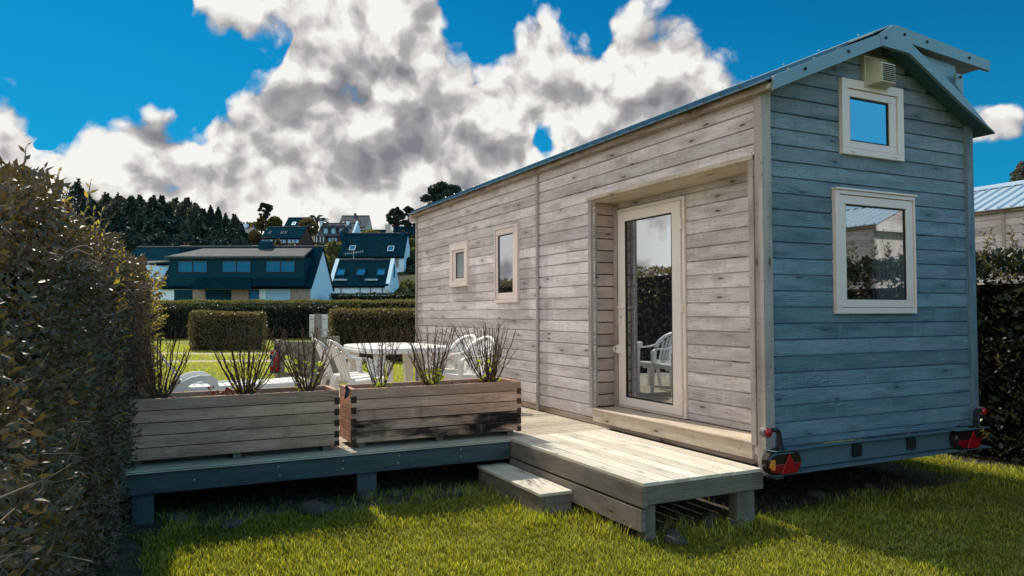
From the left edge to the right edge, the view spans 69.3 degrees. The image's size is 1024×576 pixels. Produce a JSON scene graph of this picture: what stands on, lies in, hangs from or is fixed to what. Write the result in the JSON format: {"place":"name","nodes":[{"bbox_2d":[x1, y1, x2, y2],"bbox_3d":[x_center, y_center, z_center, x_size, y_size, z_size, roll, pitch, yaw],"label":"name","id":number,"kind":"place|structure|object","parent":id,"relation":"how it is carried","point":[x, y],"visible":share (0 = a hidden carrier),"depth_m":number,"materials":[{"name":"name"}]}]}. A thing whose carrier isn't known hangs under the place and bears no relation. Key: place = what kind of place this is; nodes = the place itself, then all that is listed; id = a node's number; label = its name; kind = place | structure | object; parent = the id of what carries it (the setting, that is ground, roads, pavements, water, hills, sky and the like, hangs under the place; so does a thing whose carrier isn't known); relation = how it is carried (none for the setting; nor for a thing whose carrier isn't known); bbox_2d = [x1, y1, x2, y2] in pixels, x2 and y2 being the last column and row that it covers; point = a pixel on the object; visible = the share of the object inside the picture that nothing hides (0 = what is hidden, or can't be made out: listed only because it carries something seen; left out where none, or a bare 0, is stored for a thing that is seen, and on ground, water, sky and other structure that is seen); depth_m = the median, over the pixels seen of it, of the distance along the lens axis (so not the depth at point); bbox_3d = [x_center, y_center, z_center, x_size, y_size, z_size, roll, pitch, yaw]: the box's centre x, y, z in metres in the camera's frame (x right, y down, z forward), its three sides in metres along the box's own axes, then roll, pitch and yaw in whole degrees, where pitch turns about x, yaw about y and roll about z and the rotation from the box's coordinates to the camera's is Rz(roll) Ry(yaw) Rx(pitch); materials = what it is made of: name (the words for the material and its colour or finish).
{"place":"outdoors","nodes":[
{"label":"outdoors","id":0,"kind":"place"},
{"bbox_2d":[161,352,269,354],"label":"path","id":1,"kind":"structure","parent":0,"point":[208,353],"depth_m":28.59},
{"bbox_2d":[155,360,346,362],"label":"path","id":2,"kind":"structure","parent":0,"point":[216,361],"depth_m":23.88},
{"bbox_2d":[274,340,318,385],"bbox_3d":[-4.048,1.510,13.968,0.787,1.066,0.220,0,-2,0],"label":"concrete barrier","id":3,"kind":"object","parent":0,"point":[282,374],"visible":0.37,"depth_m":13.92,"materials":[{"name":"grey concrete"}]},
{"bbox_2d":[270,345,280,372],"bbox_3d":[-4.321,1.294,13.514,0.180,0.504,0.179,1,-2,-30],"label":"fire extinguisher","id":4,"kind":"object","parent":3,"relation":"hanging from","point":[276,358],"visible":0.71,"depth_m":13.44,"materials":[{"name":"red metal"}]},
{"bbox_2d":[320,336,339,387],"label":"concrete slab","id":5,"kind":"structure","parent":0,"point":[332,362],"depth_m":14.81,"materials":[{"name":"grey concrete"}]},
{"bbox_2d":[0,0,1023,234],"label":"sky","id":6,"kind":"structure","parent":0,"point":[332,109],"materials":[{"name":"blue"}]},
{"bbox_2d":[96,235,1023,575],"bbox_3d":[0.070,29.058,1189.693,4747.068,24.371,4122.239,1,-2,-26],"label":"ground","id":7,"kind":"structure","parent":0,"point":[875,473],"depth_m":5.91,"materials":[{"name":"green plant"}]},
{"bbox_2d":[63,177,96,241],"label":"broad tree","id":8,"kind":"object","parent":7,"relation":"on","point":[79,205],"visible":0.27,"depth_m":80.05,"materials":[{"name":"green plant"}]},
{"bbox_2d":[0,141,168,575],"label":"tall hedge","id":9,"kind":"object","parent":7,"relation":"on","point":[77,305],"visible":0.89,"depth_m":2.65,"materials":[{"name":"green plant"}]},
{"bbox_2d":[82,199,108,234],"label":"broad tree","id":10,"kind":"object","parent":7,"relation":"on","point":[96,209],"visible":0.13,"depth_m":100.24,"materials":[{"name":"green plant"}]},
{"bbox_2d":[97,192,111,226],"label":"broad tree","id":11,"kind":"object","parent":7,"relation":"on","point":[104,200],"visible":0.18,"depth_m":111.83,"materials":[{"name":"green plant"}]},
{"bbox_2d":[103,192,126,220],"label":"broad tree","id":12,"kind":"object","parent":7,"relation":"on","point":[114,205],"visible":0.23,"depth_m":107.47,"materials":[{"name":"green plant"}]},
{"bbox_2d":[99,211,137,248],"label":"broad tree","id":13,"kind":"object","parent":7,"relation":"on","point":[118,220],"visible":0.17,"depth_m":89.27,"materials":[{"name":"green plant"}]},
{"bbox_2d":[112,226,150,254],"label":"broad tree","id":14,"kind":"object","parent":7,"relation":"on","point":[131,237],"visible":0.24,"depth_m":82.95,"materials":[{"name":"green plant"}]},
{"bbox_2d":[119,195,146,219],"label":"broad tree","id":15,"kind":"object","parent":7,"relation":"on","point":[130,206],"visible":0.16,"depth_m":99.81,"materials":[{"name":"green plant"}]},
{"bbox_2d":[119,211,147,234],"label":"broad tree","id":16,"kind":"object","parent":7,"relation":"on","point":[136,221],"visible":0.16,"depth_m":89.38,"materials":[{"name":"green plant"}]},
{"bbox_2d":[126,194,146,217],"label":"broad tree","id":17,"kind":"object","parent":7,"relation":"on","point":[140,201],"visible":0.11,"depth_m":104.13,"materials":[{"name":"green plant"}]},
{"bbox_2d":[139,195,167,219],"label":"broad tree","id":18,"kind":"object","parent":7,"relation":"on","point":[149,206],"visible":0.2,"depth_m":97.78,"materials":[{"name":"green plant"}]},
{"bbox_2d":[137,228,171,245],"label":"broad tree","id":19,"kind":"object","parent":7,"relation":"on","point":[157,237],"visible":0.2,"depth_m":83.06,"materials":[{"name":"green plant"}]},
{"bbox_2d":[133,210,177,249],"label":"broad tree","id":20,"kind":"object","parent":7,"relation":"on","point":[160,221],"visible":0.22,"depth_m":87.47,"materials":[{"name":"green plant"}]},
{"bbox_2d":[129,242,189,297],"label":"slate house","id":21,"kind":"structure","parent":7,"relation":"on","point":[154,255],"depth_m":69.71,"materials":[{"name":"brick"}]},
{"bbox_2d":[152,194,175,232],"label":"broad tree","id":22,"kind":"object","parent":7,"relation":"on","point":[168,210],"visible":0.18,"depth_m":103.15,"materials":[{"name":"green plant"}]},
{"bbox_2d":[165,197,180,214],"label":"broad tree","id":23,"kind":"object","parent":7,"relation":"on","point":[173,202],"visible":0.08,"depth_m":111.96,"materials":[{"name":"green plant"}]},
{"bbox_2d":[163,512,189,526],"bbox_3d":[-2.457,1.707,5.445,0.185,0.114,0.136,0,-2,9],"label":"stone","id":24,"kind":"object","parent":7,"relation":"on","point":[174,515],"visible":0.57,"depth_m":5.40,"materials":[{"name":"grey stone"}]},
{"bbox_2d":[165,215,189,234],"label":"broad tree","id":25,"kind":"object","parent":7,"relation":"on","point":[179,224],"visible":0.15,"depth_m":89.52,"materials":[{"name":"green plant"}]},
{"bbox_2d":[173,197,193,219],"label":"broad tree","id":26,"kind":"object","parent":7,"relation":"on","point":[181,209],"visible":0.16,"depth_m":109.43,"materials":[{"name":"green plant"}]},
{"bbox_2d":[167,229,201,245],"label":"broad tree","id":27,"kind":"object","parent":7,"relation":"on","point":[183,236],"visible":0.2,"depth_m":83.16,"materials":[{"name":"green plant"}]},
{"bbox_2d":[185,202,200,225],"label":"broad tree","id":28,"kind":"object","parent":7,"relation":"on","point":[193,212],"visible":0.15,"depth_m":106.70,"materials":[{"name":"green plant"}]},
{"bbox_2d":[186,218,210,237],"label":"broad tree","id":29,"kind":"object","parent":7,"relation":"on","point":[197,228],"visible":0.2,"depth_m":87.44,"materials":[{"name":"green plant"}]},
{"bbox_2d":[193,208,212,227],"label":"broad tree","id":30,"kind":"object","parent":7,"relation":"on","point":[204,215],"visible":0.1,"depth_m":95.98,"materials":[{"name":"green plant"}]},
{"bbox_2d":[204,205,215,224],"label":"conifer","id":31,"kind":"object","parent":7,"relation":"on","point":[211,214],"visible":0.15,"depth_m":97.16,"materials":[{"name":"green plant"}]},
{"bbox_2d":[194,229,230,245],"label":"broad tree","id":32,"kind":"object","parent":7,"relation":"on","point":[215,238],"visible":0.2,"depth_m":83.30,"materials":[{"name":"green plant"}]},
{"bbox_2d":[202,220,225,238],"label":"broad tree","id":33,"kind":"object","parent":7,"relation":"on","point":[217,226],"visible":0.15,"depth_m":87.80,"materials":[{"name":"green plant"}]},
{"bbox_2d":[186,309,267,350],"bbox_3d":[-11.925,1.859,31.188,3.317,1.978,2.084,0,-2,0],"label":"clipped hedge","id":34,"kind":"object","parent":7,"relation":"on","point":[219,323],"visible":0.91,"depth_m":30.55,"materials":[{"name":"green plant"}]},
{"bbox_2d":[219,518,242,531],"bbox_3d":[-2.026,1.710,5.345,0.141,0.086,0.196,-1,-2,13],"label":"stone","id":35,"kind":"object","parent":7,"relation":"on","point":[232,521],"visible":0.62,"depth_m":5.30,"materials":[{"name":"grey stone"}]},
{"bbox_2d":[225,213,240,231],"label":"broad tree","id":36,"kind":"object","parent":7,"relation":"on","point":[234,222],"visible":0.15,"depth_m":93.87,"materials":[{"name":"green plant"}]},
{"bbox_2d":[223,228,248,245],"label":"broad tree","id":37,"kind":"object","parent":7,"relation":"on","point":[230,234],"visible":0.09,"depth_m":87.58,"materials":[{"name":"green plant"}]},
{"bbox_2d":[228,235,247,245],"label":"broad tree","id":38,"kind":"object","parent":7,"relation":"on","point":[238,240],"visible":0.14,"depth_m":83.75,"materials":[{"name":"green plant"}]},
{"bbox_2d":[150,304,337,338],"bbox_3d":[-16.282,1.975,41.605,13.053,2.260,1.794,0,-2,0],"label":"clipped hedge","id":39,"kind":"object","parent":7,"relation":"on","point":[286,316],"visible":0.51,"depth_m":41.05,"materials":[{"name":"green plant"}]},
{"bbox_2d":[235,222,252,245],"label":"broad tree","id":40,"kind":"object","parent":7,"relation":"on","point":[240,228],"visible":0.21,"depth_m":91.97,"materials":[{"name":"green plant"}]},
{"bbox_2d":[160,237,333,303],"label":"blue house","id":41,"kind":"structure","parent":7,"relation":"on","point":[266,270],"depth_m":60.12,"materials":[{"name":"stone"}]},
{"bbox_2d":[174,290,192,303],"bbox_3d":[-26.595,0.909,59.983,1.481,1.512,0.036,0,-2,0],"label":"garage door","id":42,"kind":"structure","parent":41,"relation":"in","point":[178,294],"depth_m":59.98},
{"bbox_2d":[178,260,207,272],"bbox_3d":[-25.893,-1.723,60.111,2.383,1.016,0.056,0,-2,0],"label":"window","id":43,"kind":"structure","parent":41,"relation":"in","point":[184,266],"depth_m":60.11,"materials":[{"name":"blue glass"}]},
{"bbox_2d":[206,290,230,300],"bbox_3d":[-23.737,0.903,59.983,2.077,1.512,0.036,0,-2,0],"label":"garage door","id":44,"kind":"structure","parent":41,"relation":"in","point":[210,294],"depth_m":59.98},
{"bbox_2d":[222,260,250,272],"bbox_3d":[-22.339,-1.732,60.113,2.351,1.016,0.056,0,-2,0],"label":"window","id":45,"kind":"structure","parent":41,"relation":"in","point":[228,266],"depth_m":60.11,"materials":[{"name":"blue glass"}]},
{"bbox_2d":[249,290,258,302],"bbox_3d":[-20.875,0.895,59.975,0.789,1.512,0.056,0,-2,0],"label":"window","id":46,"kind":"structure","parent":41,"relation":"in","point":[253,294],"depth_m":59.98,"materials":[{"name":"blue glass"}]},
{"bbox_2d":[266,260,294,272],"bbox_3d":[-18.766,-1.741,60.111,2.364,1.016,0.056,0,-2,0],"label":"window","id":47,"kind":"structure","parent":41,"relation":"in","point":[272,266],"depth_m":60.11,"materials":[{"name":"blue glass"}]},
{"bbox_2d":[248,229,260,244],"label":"bush","id":48,"kind":"object","parent":7,"relation":"on","point":[255,236],"visible":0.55,"depth_m":127.56,"materials":[{"name":"green plant"}]},
{"bbox_2d":[156,298,360,309],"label":"clipped hedge","id":49,"kind":"object","parent":7,"relation":"on","point":[354,303],"visible":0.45,"depth_m":50.12,"materials":[{"name":"green plant"}]},
{"bbox_2d":[255,216,268,235],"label":"thin tree","id":50,"kind":"object","parent":7,"relation":"on","point":[260,223],"visible":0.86,"depth_m":142.13,"materials":[{"name":"green plant"}]},
{"bbox_2d":[257,202,273,231],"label":"umbrella pine","id":51,"kind":"object","parent":7,"relation":"on","point":[266,214],"visible":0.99,"depth_m":140.31,"materials":[{"name":"green plant"}]},
{"bbox_2d":[267,216,282,225],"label":"round tree","id":52,"kind":"object","parent":7,"relation":"on","point":[275,220],"visible":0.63,"depth_m":144.59,"materials":[{"name":"green plant"}]},
{"bbox_2d":[154,343,414,387],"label":"lawn grass","id":53,"kind":"structure","parent":7,"relation":"on","point":[219,368],"depth_m":22.44,"materials":[{"name":"green plant"}]},
{"bbox_2d":[260,226,313,245],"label":"dark house","id":54,"kind":"structure","parent":7,"relation":"on","point":[296,235],"depth_m":126.99,"materials":[{"name":"brick"}]},
{"bbox_2d":[284,217,311,227],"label":"dark roofed house","id":55,"kind":"structure","parent":7,"relation":"on","point":[291,221],"depth_m":178.55,"materials":[{"name":"stone"}]},
{"bbox_2d":[299,218,319,234],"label":"bare tree","id":56,"kind":"object","parent":7,"relation":"on","point":[310,223],"visible":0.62,"depth_m":139.71,"materials":[{"name":"brown plant"}]},
{"bbox_2d":[296,500,329,517],"bbox_3d":[-1.525,1.707,5.705,0.284,0.139,0.200,-1,-2,30],"label":"stone","id":57,"kind":"object","parent":7,"relation":"on","point":[315,506],"visible":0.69,"depth_m":5.63,"materials":[{"name":"grey stone"}]},
{"bbox_2d":[309,314,327,385],"bbox_3d":[-4.013,1.303,15.355,0.355,1.534,0.200,0,-2,0],"label":"electric pedestal","id":58,"kind":"object","parent":7,"relation":"on","point":[316,320],"visible":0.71,"depth_m":15.32,"materials":[{"name":"plastic"}]},
{"bbox_2d":[308,215,328,241],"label":"palm tree","id":59,"kind":"object","parent":7,"relation":"on","point":[317,219],"visible":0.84,"depth_m":155.25,"materials":[{"name":"green plant"}]},
{"bbox_2d":[327,254,335,273],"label":"bush","id":60,"kind":"object","parent":7,"relation":"on","point":[331,260],"visible":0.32,"depth_m":94.63,"materials":[{"name":"green plant"}]},
{"bbox_2d":[324,239,341,258],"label":"bush","id":61,"kind":"object","parent":7,"relation":"on","point":[333,247],"visible":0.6,"depth_m":114.25,"materials":[{"name":"green plant"}]},
{"bbox_2d":[316,219,360,241],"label":"dormer house","id":62,"kind":"structure","parent":7,"relation":"on","point":[328,232],"depth_m":151.06,"materials":[{"name":"brick"}]},
{"bbox_2d":[339,213,372,229],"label":"hilltop house","id":63,"kind":"structure","parent":7,"relation":"on","point":[364,221],"depth_m":188.61,"materials":[{"name":"grey stone"}]},
{"bbox_2d":[331,250,398,295],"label":"house","id":64,"kind":"structure","parent":7,"relation":"on","point":[350,276],"depth_m":81.49,"materials":[{"name":"stone"}]},
{"bbox_2d":[358,490,377,501],"bbox_3d":[-1.200,1.730,6.152,0.183,0.106,0.140,2,-3,-43],"label":"stone","id":65,"kind":"object","parent":7,"relation":"on","point":[362,495],"visible":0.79,"depth_m":6.10,"materials":[{"name":"grey stone"}]},
{"bbox_2d":[327,307,414,361],"bbox_3d":[-2.809,1.599,24.072,6.630,2.047,1.971,0,-2,0],"label":"clipped hedge","id":66,"kind":"object","parent":7,"relation":"on","point":[341,321],"visible":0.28,"depth_m":23.58,"materials":[{"name":"green plant"}]},
{"bbox_2d":[328,292,414,302],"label":"clipped hedge","id":67,"kind":"object","parent":7,"relation":"on","point":[363,296],"visible":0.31,"depth_m":62.15,"materials":[{"name":"green plant"}]},
{"bbox_2d":[337,229,409,271],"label":"house","id":68,"kind":"structure","parent":7,"relation":"on","point":[396,246],"depth_m":106.85,"materials":[{"name":"stone"}]},
{"bbox_2d":[359,298,414,313],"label":"clipped hedge","id":69,"kind":"object","parent":7,"relation":"on","point":[369,304],"visible":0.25,"depth_m":50.63,"materials":[{"name":"green plant"}]},
{"bbox_2d":[386,207,405,228],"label":"spiky tree","id":70,"kind":"object","parent":7,"relation":"on","point":[396,213],"visible":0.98,"depth_m":164.99,"materials":[{"name":"green plant"}]},
{"bbox_2d":[385,224,414,238],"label":"chimney house","id":71,"kind":"structure","parent":7,"relation":"on","point":[409,231],"depth_m":162.98,"materials":[{"name":"stone"}]},
{"bbox_2d":[399,279,414,291],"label":"bush","id":72,"kind":"object","parent":7,"relation":"on","point":[409,284],"visible":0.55,"depth_m":89.42,"materials":[{"name":"green plant"}]},
{"bbox_2d":[401,206,414,227],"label":"spiky tree","id":73,"kind":"object","parent":7,"relation":"on","point":[407,209],"visible":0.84,"depth_m":165.14,"materials":[{"name":"green plant"}]},
{"bbox_2d":[420,180,461,205],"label":"pine","id":74,"kind":"object","parent":7,"relation":"on","point":[437,191],"visible":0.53,"depth_m":69.28,"materials":[{"name":"green plant"}]},
{"bbox_2d":[121,388,762,541],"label":"timber deck","id":75,"kind":"structure","parent":7,"relation":"on","point":[644,476],"depth_m":5.80,"materials":[{"name":"grey wood"}]},
{"bbox_2d":[152,346,309,391],"bbox_3d":[-3.265,1.040,8.641,1.703,0.797,0.670,1,-2,-28],"label":"sun lounger","id":76,"kind":"object","parent":75,"relation":"on","point":[191,382],"visible":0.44,"depth_m":8.39,"materials":[{"name":"white plastic"}]},
{"bbox_2d":[124,385,339,466],"bbox_3d":[-2.252,1.093,6.024,1.599,0.510,0.443,1,-2,-26],"label":"wooden planter","id":77,"kind":"object","parent":75,"relation":"on","point":[188,424],"visible":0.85,"depth_m":5.84,"materials":[{"name":"brown wood"}]},
{"bbox_2d":[124,324,190,398],"bbox_3d":[-2.768,0.575,5.824,0.502,0.616,0.357,0,-2,-8],"label":"hydrangea shrub","id":78,"kind":"object","parent":77,"relation":"on","point":[158,392],"visible":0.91,"depth_m":5.82,"materials":[{"name":"green plant"}]},
{"bbox_2d":[203,325,296,393],"bbox_3d":[-2.197,0.597,6.111,0.542,0.590,0.735,-2,-3,45],"label":"hydrangea shrub","id":79,"kind":"object","parent":77,"relation":"on","point":[248,388],"visible":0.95,"depth_m":6.06,"materials":[{"name":"green plant"}]},
{"bbox_2d":[266,321,342,391],"bbox_3d":[-1.760,0.589,6.252,0.621,0.614,0.469,1,-2,-26],"label":"hydrangea shrub","id":80,"kind":"object","parent":77,"relation":"on","point":[297,378],"visible":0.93,"depth_m":6.25,"materials":[{"name":"green plant"}]},
{"bbox_2d":[312,339,369,386],"bbox_3d":[-2.015,1.009,8.725,0.674,0.858,0.622,1,-2,-26],"label":"garden chair","id":81,"kind":"object","parent":75,"relation":"on","point":[330,375],"visible":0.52,"depth_m":8.58,"materials":[{"name":"white plastic"}]},
{"bbox_2d":[327,339,392,388],"bbox_3d":[-1.726,0.992,8.233,0.674,0.858,0.622,1,-2,-33],"label":"garden chair","id":82,"kind":"object","parent":75,"relation":"on","point":[342,377],"visible":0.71,"depth_m":8.07,"materials":[{"name":"white plastic"}]},
{"bbox_2d":[344,343,447,383],"bbox_3d":[-1.524,1.105,9.612,1.160,0.724,1.800,1,-2,-26],"label":"garden table","id":83,"kind":"object","parent":75,"relation":"on","point":[403,349],"visible":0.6,"depth_m":9.30,"materials":[{"name":"white plastic"}]},
{"bbox_2d":[339,377,520,447],"bbox_3d":[-0.728,1.106,6.778,1.599,0.526,0.443,1,-2,-26],"label":"wooden planter","id":84,"kind":"object","parent":75,"relation":"on","point":[407,410],"visible":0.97,"depth_m":6.56,"materials":[{"name":"brown wood"}]},
{"bbox_2d":[349,324,404,387],"bbox_3d":[-1.141,0.607,6.560,0.538,0.594,0.416,1,-2,-26],"label":"hydrangea shrub","id":85,"kind":"object","parent":84,"relation":"on","point":[379,384],"visible":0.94,"depth_m":6.56,"materials":[{"name":"brown plant"}]},
{"bbox_2d":[402,325,457,384],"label":"hydrangea shrub","id":86,"kind":"object","parent":84,"relation":"on","point":[436,374],"visible":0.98,"depth_m":6.76,"materials":[{"name":"brown plant"}]},
{"bbox_2d":[453,318,517,382],"bbox_3d":[-0.225,0.602,7.051,0.688,0.634,0.441,1,-2,-26],"label":"hydrangea shrub","id":87,"kind":"object","parent":84,"relation":"in","point":[489,376],"visible":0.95,"depth_m":7.03,"materials":[{"name":"brown plant"}]},
{"bbox_2d":[418,334,475,380],"bbox_3d":[-0.791,1.035,9.603,0.674,0.858,0.622,1,-2,-38],"label":"garden chair","id":88,"kind":"object","parent":75,"relation":"on","point":[453,368],"visible":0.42,"depth_m":9.77,"materials":[{"name":"white plastic"}]},
{"bbox_2d":[432,336,494,379],"bbox_3d":[-0.532,1.011,8.898,0.674,0.858,0.622,2,-3,-41],"label":"garden chair","id":89,"kind":"object","parent":75,"relation":"on","point":[462,373],"visible":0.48,"depth_m":8.93,"materials":[{"name":"white plastic"}]},
{"bbox_2d":[477,462,571,515],"bbox_3d":[0.074,1.669,6.217,0.280,0.172,1.205,1,-2,-26],"label":"wooden step","id":90,"kind":"object","parent":7,"relation":"on","point":[516,483],"visible":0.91,"depth_m":5.97,"materials":[{"name":"grey wood"}]},
{"bbox_2d":[663,534,687,545],"bbox_3d":[1.101,1.693,4.970,0.117,0.073,0.183,1,-2,-39],"label":"stone","id":91,"kind":"object","parent":7,"relation":"on","point":[673,539],"visible":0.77,"depth_m":4.93,"materials":[{"name":"grey stone"}]},
{"bbox_2d":[408,25,994,478],"bbox_3d":[1.263,-0.072,9.569,2.751,3.870,8.201,1,-2,-26],"label":"wooden cabin","id":92,"kind":"object","parent":7,"relation":"on","point":[768,273],"visible":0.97,"depth_m":6.36,"materials":[{"name":"grey wood"}]},
{"bbox_2d":[449,240,469,286],"bbox_3d":[-0.779,-0.344,10.859,0.058,0.650,0.672,1,-2,-26],"label":"window","id":93,"kind":"structure","parent":92,"relation":"in","point":[459,266],"depth_m":10.85,"materials":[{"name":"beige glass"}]},
{"bbox_2d":[494,223,519,302],"bbox_3d":[-0.064,-0.301,9.425,0.046,0.977,0.666,1,-2,-26],"label":"window","id":94,"kind":"structure","parent":92,"relation":"in","point":[506,238],"depth_m":9.43,"materials":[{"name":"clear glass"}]},
{"bbox_2d":[613,200,683,415],"bbox_3d":[1.304,0.195,7.197,0.104,1.966,1.060,1,-2,-26],"label":"door","id":95,"kind":"structure","parent":92,"relation":"in","point":[650,347],"depth_m":7.16,"materials":[{"name":"white plastic"}]},
{"bbox_2d":[838,77,904,161],"bbox_3d":[2.962,-1.375,6.094,0.742,0.615,0.058,1,-2,-26],"label":"window","id":96,"kind":"structure","parent":92,"relation":"in","point":[871,121],"depth_m":6.09,"materials":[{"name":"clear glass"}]},
{"bbox_2d":[831,187,917,313],"bbox_3d":[2.976,-0.291,6.064,0.977,1.000,0.072,1,-2,-26],"label":"window","id":97,"kind":"structure","parent":92,"relation":"in","point":[874,244],"depth_m":6.08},
{"bbox_2d":[701,518,714,527],"bbox_3d":[1.423,1.706,5.379,0.102,0.072,0.108,0,-2,-11],"label":"stone","id":98,"kind":"object","parent":7,"relation":"on","point":[708,522],"visible":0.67,"depth_m":5.34,"materials":[{"name":"grey stone"}]},
{"bbox_2d":[702,511,717,521],"bbox_3d":[1.478,1.708,5.514,0.116,0.082,0.123,-2,-3,43],"label":"stone","id":99,"kind":"object","parent":7,"relation":"on","point":[709,514],"visible":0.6,"depth_m":5.48,"materials":[{"name":"grey stone"}]},
{"bbox_2d":[805,489,825,499],"bbox_3d":[2.530,1.726,6.181,0.171,0.090,0.120,-1,-2,34],"label":"stone","id":100,"kind":"object","parent":7,"relation":"on","point":[814,494],"visible":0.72,"depth_m":6.14,"materials":[{"name":"grey stone"}]},
{"bbox_2d":[905,219,1023,464],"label":"leafy hedge","id":101,"kind":"object","parent":7,"relation":"on","point":[1000,323],"visible":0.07,"depth_m":7.75,"materials":[{"name":"green plant"}]},
{"bbox_2d":[974,180,1023,284],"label":"wooden cabin","id":102,"kind":"object","parent":7,"relation":"on","point":[999,208],"visible":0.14,"depth_m":12.36,"materials":[{"name":"silver metal"}]},
{"bbox_2d":[1009,161,1023,181],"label":"pine","id":103,"kind":"object","parent":7,"relation":"on","point":[1017,174],"visible":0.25,"depth_m":45.07,"materials":[{"name":"green plant"}]},
{"bbox_2d":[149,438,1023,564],"bbox_3d":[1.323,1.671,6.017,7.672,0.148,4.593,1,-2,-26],"label":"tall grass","id":104,"kind":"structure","parent":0,"point":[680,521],"depth_m":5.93,"materials":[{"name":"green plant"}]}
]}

